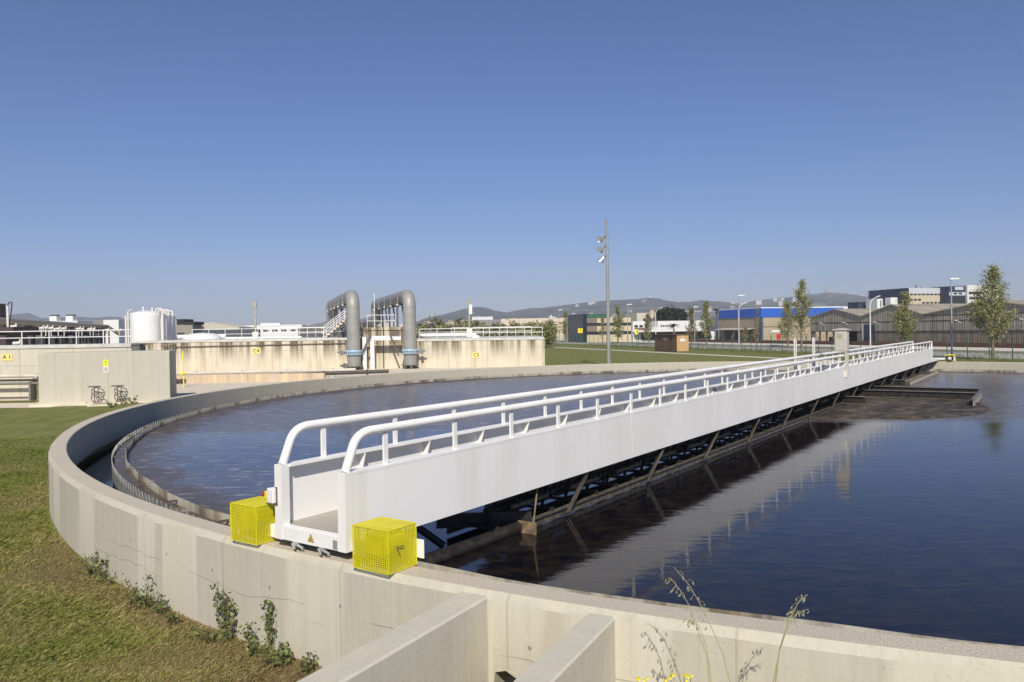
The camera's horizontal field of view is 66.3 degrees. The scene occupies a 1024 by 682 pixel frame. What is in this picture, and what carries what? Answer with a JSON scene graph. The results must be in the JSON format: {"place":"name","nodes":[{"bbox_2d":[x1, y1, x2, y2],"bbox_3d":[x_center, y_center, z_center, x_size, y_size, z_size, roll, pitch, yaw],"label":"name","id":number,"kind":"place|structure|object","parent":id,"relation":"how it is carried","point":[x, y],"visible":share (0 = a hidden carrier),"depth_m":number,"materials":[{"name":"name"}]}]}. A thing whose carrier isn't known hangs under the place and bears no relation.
{"place":"outdoors","nodes":[
{"label":"outdoors","id":0,"kind":"place"},
{"bbox_2d":[0,403,34,407],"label":"footpath","id":1,"kind":"structure","parent":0,"point":[14,405],"depth_m":43.07,"materials":[{"name":"concrete"}]},
{"bbox_2d":[42,315,92,331],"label":"flat block","id":2,"kind":"structure","parent":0,"point":[71,318],"depth_m":311.17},
{"bbox_2d":[103,320,129,343],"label":"flat block","id":3,"kind":"structure","parent":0,"point":[117,324],"depth_m":300.07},
{"bbox_2d":[177,319,203,339],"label":"flat block","id":4,"kind":"structure","parent":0,"point":[185,326],"depth_m":230.17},
{"bbox_2d":[9,313,399,326],"bbox_3d":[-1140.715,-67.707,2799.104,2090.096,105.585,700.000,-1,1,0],"label":"distant hills","id":5,"kind":"structure","parent":0,"point":[25,316],"depth_m":3006.94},
{"bbox_2d":[0,367,494,400],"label":"paving","id":6,"kind":"structure","parent":0,"point":[190,388],"depth_m":59.21,"materials":[{"name":"concrete"}]},
{"bbox_2d":[0,304,5,326],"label":"dark mast","id":7,"kind":"object","parent":6,"relation":"on","point":[2,310],"visible":0.14,"depth_m":70.42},
{"bbox_2d":[6,301,12,326],"bbox_3d":[-35.829,0.341,56.002,0.448,6.342,0.180,-1,1,0],"label":"gooseneck post","id":8,"kind":"object","parent":6,"relation":"on","point":[8,319],"visible":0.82,"depth_m":55.93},
{"bbox_2d":[0,373,38,399],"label":"pipeline","id":9,"kind":"object","parent":6,"relation":"on","point":[20,376],"visible":0.34,"depth_m":46.86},
{"bbox_2d":[0,378,38,399],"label":"pipeline","id":10,"kind":"object","parent":6,"relation":"on","point":[32,379],"visible":0.42,"depth_m":46.58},
{"bbox_2d":[0,317,120,344],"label":"pipe rack","id":11,"kind":"object","parent":6,"relation":"on","point":[35,323],"visible":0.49,"depth_m":99.02,"materials":[{"name":"metal"}]},
{"bbox_2d":[28,330,98,344],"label":"railing","id":12,"kind":"object","parent":6,"relation":"on","point":[40,341],"visible":0.18,"depth_m":101.09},
{"bbox_2d":[0,343,140,398],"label":"reactor tank","id":13,"kind":"object","parent":6,"relation":"on","point":[24,359],"visible":0.4,"depth_m":48.01,"materials":[{"name":"concrete"}]},
{"bbox_2d":[0,327,38,344],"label":"machine canopy","id":14,"kind":"object","parent":13,"relation":"on","point":[10,335],"visible":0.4,"depth_m":54.92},
{"bbox_2d":[0,329,130,344],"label":"railing","id":15,"kind":"object","parent":13,"relation":"on","point":[76,337],"visible":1,"depth_m":48.12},
{"bbox_2d":[131,343,146,350],"bbox_3d":[-23.055,0.458,48.431,0.600,0.590,0.950,-1,1,0],"label":"cable box","id":16,"kind":"object","parent":13,"relation":"attached to","point":[135,347],"visible":0.82,"depth_m":48.01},
{"bbox_2d":[125,307,160,342],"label":"white tank","id":17,"kind":"object","parent":6,"relation":"on","point":[145,325],"visible":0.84,"depth_m":98.45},
{"bbox_2d":[155,308,167,339],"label":"riser pipe","id":18,"kind":"object","parent":6,"relation":"on","point":[163,320],"visible":0.69,"depth_m":97.55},
{"bbox_2d":[163,309,172,339],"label":"riser pipe","id":19,"kind":"object","parent":6,"relation":"on","point":[170,326],"visible":0.45,"depth_m":99.98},
{"bbox_2d":[166,310,176,339],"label":"riser pipe","id":20,"kind":"object","parent":6,"relation":"on","point":[174,327],"visible":0.45,"depth_m":101.18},
{"bbox_2d":[133,336,361,371],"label":"reactor tank","id":21,"kind":"object","parent":6,"relation":"on","point":[275,357],"visible":0.5,"depth_m":80.02,"materials":[{"name":"concrete"}]},
{"bbox_2d":[182,333,221,339],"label":"domed cover","id":22,"kind":"object","parent":21,"relation":"on","point":[188,337],"visible":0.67,"depth_m":94.33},
{"bbox_2d":[192,327,323,339],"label":"railing","id":23,"kind":"object","parent":21,"relation":"on","point":[274,333],"visible":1,"depth_m":80.17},
{"bbox_2d":[176,343,344,347],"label":"service pipe","id":24,"kind":"object","parent":21,"relation":"attached to","point":[260,345],"visible":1,"depth_m":79.87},
{"bbox_2d":[226,336,301,338],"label":"duct","id":25,"kind":"object","parent":21,"relation":"on","point":[264,337],"visible":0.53,"depth_m":97.81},
{"bbox_2d":[321,310,345,337],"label":"stair","id":26,"kind":"object","parent":21,"relation":"on","point":[336,328],"visible":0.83,"depth_m":80.64,"materials":[{"name":"metal"}]},
{"bbox_2d":[176,373,325,382],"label":"wall","id":27,"kind":"structure","parent":6,"relation":"on","point":[277,377],"depth_m":61.04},
{"bbox_2d":[252,300,258,338],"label":"lamp mast","id":28,"kind":"object","parent":6,"relation":"on","point":[255,336],"visible":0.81,"depth_m":85.86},
{"bbox_2d":[176,368,355,376],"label":"pipeline","id":29,"kind":"object","parent":6,"relation":"on","point":[266,371],"visible":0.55,"depth_m":65.92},
{"bbox_2d":[298,290,362,369],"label":"air pipe","id":30,"kind":"object","parent":6,"relation":"on","point":[349,302],"visible":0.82,"depth_m":78.24,"materials":[{"name":"metal"}]},
{"bbox_2d":[274,369,388,374],"bbox_3d":[-18.569,2.781,63.039,17.305,0.734,0.360,-1,1,0],"label":"pipeline","id":31,"kind":"object","parent":6,"relation":"on","point":[366,372],"visible":0.3,"depth_m":62.91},
{"bbox_2d":[335,290,425,368],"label":"air pipe","id":32,"kind":"object","parent":6,"relation":"on","point":[405,299],"visible":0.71,"depth_m":79.02,"materials":[{"name":"metal"}]},
{"bbox_2d":[362,336,400,368],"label":"portal frame","id":33,"kind":"object","parent":6,"relation":"on","point":[372,350],"visible":0.98,"depth_m":79.06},
{"bbox_2d":[360,327,403,368],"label":"reactor tower","id":34,"kind":"structure","parent":6,"relation":"on","point":[392,359],"depth_m":80.61,"materials":[{"name":"concrete"}]},
{"bbox_2d":[467,299,471,337],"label":"lamp mast","id":35,"kind":"object","parent":6,"relation":"on","point":[469,333],"visible":0.82,"depth_m":89.80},
{"bbox_2d":[406,336,544,367],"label":"reactor tank","id":36,"kind":"object","parent":6,"relation":"on","point":[494,351],"visible":0.75,"depth_m":80.12,"materials":[{"name":"concrete"}]},
{"bbox_2d":[420,333,475,336],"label":"duct","id":37,"kind":"object","parent":36,"relation":"on","point":[439,335],"visible":0.78,"depth_m":96.82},
{"bbox_2d":[418,331,479,334],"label":"duct","id":38,"kind":"object","parent":36,"relation":"on","point":[422,332],"visible":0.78,"depth_m":103.80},
{"bbox_2d":[419,326,542,338],"bbox_3d":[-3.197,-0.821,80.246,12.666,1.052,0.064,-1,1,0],"label":"railing","id":39,"kind":"object","parent":36,"relation":"on","point":[524,332],"visible":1,"depth_m":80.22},
{"bbox_2d":[243,323,306,336],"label":"flat block","id":40,"kind":"structure","parent":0,"point":[291,331],"depth_m":420.36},
{"bbox_2d":[0,348,801,451],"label":"lawn","id":41,"kind":"structure","parent":0,"point":[36,422],"depth_m":40.02,"materials":[{"name":"plant"}]},
{"bbox_2d":[29,350,176,406],"bbox_3d":[-22.827,2.048,44.117,7.000,2.880,4.800,-1,1,-17],"label":"concrete chamber","id":42,"kind":"object","parent":41,"relation":"on","point":[69,378],"visible":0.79,"depth_m":43.28,"materials":[{"name":"concrete"}]},
{"bbox_2d":[504,318,538,335],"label":"scrub tree","id":43,"kind":"object","parent":41,"relation":"on","point":[527,330],"visible":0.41,"depth_m":156.36,"materials":[{"name":"green plant"}]},
{"bbox_2d":[597,219,610,363],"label":"light pole","id":44,"kind":"object","parent":41,"relation":"on","point":[600,239],"visible":0.98,"depth_m":75.81,"materials":[{"name":"metal"}]},
{"bbox_2d":[0,334,1022,681],"bbox_3d":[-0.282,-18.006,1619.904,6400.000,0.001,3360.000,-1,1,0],"label":"ground","id":45,"kind":"structure","parent":0,"point":[568,346],"depth_m":11.82,"materials":[{"name":"green plant"}]},
{"bbox_2d":[0,381,38,400],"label":"pipeline","id":46,"kind":"object","parent":45,"relation":"on","point":[30,384],"visible":0.42,"depth_m":46.27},
{"bbox_2d":[78,550,98,574],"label":"weed","id":47,"kind":"object","parent":45,"relation":"on","point":[88,567],"visible":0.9,"depth_m":12.18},
{"bbox_2d":[91,555,116,581],"bbox_3d":[-6.140,3.458,11.906,0.440,0.415,0.526,-2,1,-39],"label":"weed","id":48,"kind":"object","parent":45,"relation":"on","point":[100,573],"visible":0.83,"depth_m":11.87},
{"bbox_2d":[123,588,151,607],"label":"weed","id":49,"kind":"object","parent":45,"relation":"on","point":[131,600],"visible":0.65,"depth_m":10.70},
{"bbox_2d":[123,572,153,608],"bbox_3d":[-5.029,3.428,10.666,0.526,0.497,0.325,0,1,42],"label":"weed","id":50,"kind":"object","parent":45,"relation":"on","point":[134,590],"visible":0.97,"depth_m":10.66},
{"bbox_2d":[142,590,169,614],"bbox_3d":[-4.712,3.480,10.416,0.409,0.319,0.289,0,1,30],"label":"weed","id":51,"kind":"object","parent":45,"relation":"on","point":[162,604],"visible":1,"depth_m":10.45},
{"bbox_2d":[0,435,321,681],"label":"grass","id":52,"kind":"structure","parent":45,"relation":"on","point":[77,646],"depth_m":9.95,"materials":[{"name":"plant"}]},
{"bbox_2d":[163,607,180,626],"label":"weed","id":53,"kind":"object","parent":45,"relation":"on","point":[170,617],"visible":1,"depth_m":10.00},
{"bbox_2d":[187,627,216,643],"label":"weed","id":54,"kind":"object","parent":45,"relation":"on","point":[201,636],"visible":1,"depth_m":9.43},
{"bbox_2d":[210,584,230,639],"bbox_3d":[-3.546,3.289,9.553,0.264,0.744,0.228,-1,1,-13],"label":"weed","id":55,"kind":"object","parent":45,"relation":"on","point":[219,595],"visible":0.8,"depth_m":9.55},
{"bbox_2d":[216,594,238,641],"bbox_3d":[-3.412,3.382,9.469,0.307,0.636,0.210,-1,1,-12],"label":"weed","id":56,"kind":"object","parent":45,"relation":"on","point":[227,633],"visible":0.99,"depth_m":9.45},
{"bbox_2d":[202,322,259,336],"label":"hangar","id":57,"kind":"structure","parent":45,"relation":"on","point":[231,330],"depth_m":248.99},
{"bbox_2d":[237,621,258,649],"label":"weed","id":58,"kind":"object","parent":45,"relation":"on","point":[247,634],"visible":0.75,"depth_m":9.20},
{"bbox_2d":[246,637,274,656],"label":"weed","id":59,"kind":"object","parent":45,"relation":"on","point":[254,648],"visible":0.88,"depth_m":9.04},
{"bbox_2d":[260,599,276,651],"bbox_3d":[-2.794,3.296,9.057,0.220,0.662,0.206,-1,1,27],"label":"weed","id":60,"kind":"object","parent":45,"relation":"on","point":[267,626],"visible":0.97,"depth_m":9.05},
{"bbox_2d":[260,641,292,667],"bbox_3d":[-2.628,3.542,8.822,0.354,0.260,0.545,-1,1,-6],"label":"weed","id":61,"kind":"object","parent":45,"relation":"on","point":[271,658],"visible":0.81,"depth_m":8.79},
{"bbox_2d":[274,642,314,665],"bbox_3d":[-2.408,3.497,8.726,0.486,0.288,0.343,-1,1,13],"label":"weed","id":62,"kind":"object","parent":45,"relation":"on","point":[288,655],"visible":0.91,"depth_m":8.73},
{"bbox_2d":[299,655,318,672],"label":"weed","id":63,"kind":"object","parent":45,"relation":"on","point":[303,664],"visible":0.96,"depth_m":8.52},
{"bbox_2d":[416,322,427,337],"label":"scrub tree","id":64,"kind":"object","parent":45,"relation":"on","point":[420,327],"visible":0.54,"depth_m":204.53,"materials":[{"name":"green plant"}]},
{"bbox_2d":[423,314,443,330],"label":"scrub tree","id":65,"kind":"object","parent":45,"relation":"on","point":[436,321],"visible":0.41,"depth_m":168.04,"materials":[{"name":"green plant"}]},
{"bbox_2d":[473,322,492,335],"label":"scrub tree","id":66,"kind":"object","parent":45,"relation":"on","point":[481,333],"visible":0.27,"depth_m":152.56,"materials":[{"name":"green plant"}]},
{"bbox_2d":[465,318,564,338],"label":"cream warehouse","id":67,"kind":"structure","parent":45,"relation":"on","point":[558,321],"depth_m":300.31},
{"bbox_2d":[48,361,1023,681],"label":"settling tank","id":68,"kind":"object","parent":45,"relation":"on","point":[340,615],"visible":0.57,"depth_m":8.01,"materials":[{"name":"concrete"}]},
{"bbox_2d":[80,446,515,681],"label":"launder water","id":69,"kind":"structure","parent":68,"relation":"in","point":[98,467],"depth_m":21.35,"materials":[{"name":"black liquid"}]},
{"bbox_2d":[114,370,1023,645],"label":"water","id":70,"kind":"structure","parent":68,"relation":"in","point":[910,526],"depth_m":13.53,"materials":[{"name":"liquid"}]},
{"bbox_2d":[794,397,990,418],"bbox_3d":[12.731,2.422,30.864,10.654,0.189,10.580,-1,1,0],"label":"floating sludge","id":71,"kind":"object","parent":70,"relation":"on","point":[891,408],"visible":0.37,"depth_m":27.61,"materials":[{"name":"brown"}]},
{"bbox_2d":[230,328,983,574],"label":"scraper bridge","id":72,"kind":"structure","parent":68,"relation":"on","point":[376,503],"depth_m":11.95,"materials":[{"name":"white paint"}]},
{"bbox_2d":[531,318,561,347],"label":"scrub tree","id":73,"kind":"object","parent":45,"relation":"on","point":[549,332],"visible":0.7,"depth_m":162.73,"materials":[{"name":"green plant"}]},
{"bbox_2d":[561,310,568,338],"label":"poplar tree","id":74,"kind":"object","parent":45,"relation":"on","point":[564,329],"visible":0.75,"depth_m":231.55,"materials":[{"name":"green plant"}]},
{"bbox_2d":[564,314,630,342],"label":"office block","id":75,"kind":"structure","parent":45,"relation":"on","point":[589,324],"depth_m":220.24,"materials":[{"name":"beige concrete"}]},
{"bbox_2d":[587,322,630,325],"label":"ribbon window","id":76,"kind":"structure","parent":75,"relation":"in","point":[629,323],"depth_m":219.39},
{"bbox_2d":[587,331,630,334],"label":"ribbon window","id":77,"kind":"structure","parent":75,"relation":"in","point":[596,332],"depth_m":219.28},
{"bbox_2d":[611,304,624,343],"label":"poplar tree","id":78,"kind":"object","parent":45,"relation":"on","point":[618,325],"visible":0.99,"depth_m":195.72,"materials":[{"name":"green plant"}]},
{"bbox_2d":[643,313,653,343],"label":"poplar tree","id":79,"kind":"object","parent":45,"relation":"on","point":[647,325],"visible":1,"depth_m":179.66,"materials":[{"name":"green plant"}]},
{"bbox_2d":[653,304,687,320],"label":"holm oak","id":80,"kind":"object","parent":45,"relation":"on","point":[668,313],"visible":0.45,"depth_m":258.56,"materials":[{"name":"green plant"}]},
{"bbox_2d":[653,334,689,351],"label":"pump hut","id":81,"kind":"object","parent":45,"relation":"on","point":[672,342],"visible":0.97,"depth_m":121.49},
{"bbox_2d":[631,320,713,340],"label":"office block","id":82,"kind":"structure","parent":45,"relation":"on","point":[662,327],"depth_m":230.65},
{"bbox_2d":[665,578,708,681],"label":"wild oat","id":83,"kind":"object","parent":45,"relation":"on","point":[679,595],"visible":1,"depth_m":5.75,"materials":[{"name":"plant"}]},
{"bbox_2d":[683,618,711,681],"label":"wild oat","id":84,"kind":"object","parent":45,"relation":"on","point":[697,628],"visible":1,"depth_m":5.70,"materials":[{"name":"plant"}]},
{"bbox_2d":[676,570,729,681],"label":"wild oat","id":85,"kind":"object","parent":45,"relation":"on","point":[687,588],"visible":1,"depth_m":5.76,"materials":[{"name":"plant"}]},
{"bbox_2d":[700,300,714,337],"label":"poplar tree","id":86,"kind":"object","parent":45,"relation":"on","point":[707,326],"visible":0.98,"depth_m":170.35,"materials":[{"name":"green plant"}]},
{"bbox_2d":[751,306,761,349],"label":"poplar tree","id":87,"kind":"object","parent":45,"relation":"on","point":[756,325],"visible":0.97,"depth_m":123.14,"materials":[{"name":"green plant"}]},
{"bbox_2d":[708,307,843,340],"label":"factory","id":88,"kind":"structure","parent":45,"relation":"on","point":[725,321],"depth_m":181.77,"materials":[{"name":"metal"}]},
{"bbox_2d":[555,335,1012,361],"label":"wire fence","id":89,"kind":"object","parent":45,"relation":"on","point":[782,347],"visible":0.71,"depth_m":107.86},
{"bbox_2d":[777,300,795,345],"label":"poplar tree","id":90,"kind":"object","parent":45,"relation":"on","point":[785,319],"visible":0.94,"depth_m":142.93,"materials":[{"name":"green plant"}]},
{"bbox_2d":[554,341,1023,354],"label":"road kerb","id":91,"kind":"structure","parent":45,"relation":"on","point":[827,348],"depth_m":125.62,"materials":[{"name":"concrete"}]},
{"bbox_2d":[556,340,1023,351],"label":"pavement kerb","id":92,"kind":"structure","parent":45,"relation":"on","point":[849,347],"depth_m":126.04,"materials":[{"name":"concrete"}]},
{"bbox_2d":[773,594,806,681],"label":"wild oat","id":93,"kind":"object","parent":45,"relation":"on","point":[791,612],"visible":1,"depth_m":5.42,"materials":[{"name":"plant"}]},
{"bbox_2d":[775,609,808,681],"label":"wild oat","id":94,"kind":"object","parent":45,"relation":"on","point":[799,612],"visible":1,"depth_m":5.41,"materials":[{"name":"plant"}]},
{"bbox_2d":[563,341,1023,353],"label":"verge","id":95,"kind":"structure","parent":45,"relation":"on","point":[849,348],"depth_m":125.73,"materials":[{"name":"green plant"}]},
{"bbox_2d":[684,306,698,343],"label":"poplar tree","id":96,"kind":"object","parent":95,"relation":"on","point":[690,330],"visible":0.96,"depth_m":172.67,"materials":[{"name":"green plant"}]},
{"bbox_2d":[786,279,815,347],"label":"poplar tree","id":97,"kind":"object","parent":95,"relation":"on","point":[800,314],"visible":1,"depth_m":129.57,"materials":[{"name":"green plant"}]},
{"bbox_2d":[887,287,919,349],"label":"poplar tree","id":98,"kind":"object","parent":95,"relation":"on","point":[905,321],"visible":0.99,"depth_m":109.13,"materials":[{"name":"green plant"}]},
{"bbox_2d":[584,342,1023,361],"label":"fence weeds","id":99,"kind":"object","parent":45,"relation":"on","point":[809,352],"visible":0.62,"depth_m":108.00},
{"bbox_2d":[689,334,1023,347],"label":"brick wall","id":100,"kind":"structure","parent":45,"relation":"on","point":[984,345],"depth_m":137.37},
{"bbox_2d":[848,302,865,308],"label":"plant room","id":101,"kind":"object","parent":45,"relation":"on","point":[856,305],"visible":0.32,"depth_m":205.55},
{"bbox_2d":[866,299,882,307],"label":"plant room","id":102,"kind":"object","parent":45,"relation":"on","point":[876,303],"visible":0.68,"depth_m":200.50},
{"bbox_2d":[867,285,939,305],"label":"office block","id":103,"kind":"structure","parent":45,"relation":"on","point":[919,296],"depth_m":216.05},
{"bbox_2d":[861,304,966,341],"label":"warehouse","id":104,"kind":"structure","parent":45,"relation":"on","point":[881,327],"depth_m":137.91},
{"bbox_2d":[863,324,874,341],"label":"door","id":105,"kind":"structure","parent":104,"relation":"in","point":[866,327],"depth_m":142.41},
{"bbox_2d":[949,278,958,353],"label":"street lamp","id":106,"kind":"object","parent":45,"relation":"on","point":[951,279],"visible":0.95,"depth_m":86.22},
{"bbox_2d":[932,285,997,303],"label":"office block","id":107,"kind":"structure","parent":45,"relation":"on","point":[960,295],"depth_m":215.06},
{"bbox_2d":[959,260,1019,359],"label":"poplar tree","id":108,"kind":"object","parent":45,"relation":"on","point":[997,303],"visible":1,"depth_m":78.87,"materials":[{"name":"green plant"}]},
{"bbox_2d":[0,0,1023,325],"label":"sky","id":109,"kind":"structure","parent":0,"point":[198,160],"materials":[{"name":"blue"}]},
{"bbox_2d":[416,293,866,328],"bbox_3d":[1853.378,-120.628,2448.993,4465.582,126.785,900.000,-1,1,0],"label":"hills","id":110,"kind":"structure","parent":0,"point":[819,300],"depth_m":2483.33,"materials":[{"name":"grey"}]},
{"bbox_2d":[626,313,656,320],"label":"flat block","id":111,"kind":"structure","parent":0,"point":[636,316],"depth_m":262.99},
{"bbox_2d":[553,347,836,360],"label":"garden path","id":112,"kind":"structure","parent":0,"point":[689,353],"depth_m":112.05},
{"bbox_2d":[685,311,718,336],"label":"shed","id":113,"kind":"structure","parent":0,"point":[699,313],"depth_m":302.49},
{"bbox_2d":[554,342,1023,358],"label":"road","id":114,"kind":"structure","parent":0,"point":[936,354],"depth_m":117.73,"materials":[{"name":"asphalt"}]},
{"bbox_2d":[557,339,1023,350],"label":"pavement","id":115,"kind":"structure","parent":0,"point":[979,348],"depth_m":131.96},
{"bbox_2d":[809,308,878,340],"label":"warehouse","id":116,"kind":"structure","parent":0,"point":[830,321],"depth_m":150.98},
{"bbox_2d":[923,300,1023,342],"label":"warehouse","id":117,"kind":"structure","parent":0,"point":[937,323],"depth_m":122.32,"materials":[{"name":"metal"}]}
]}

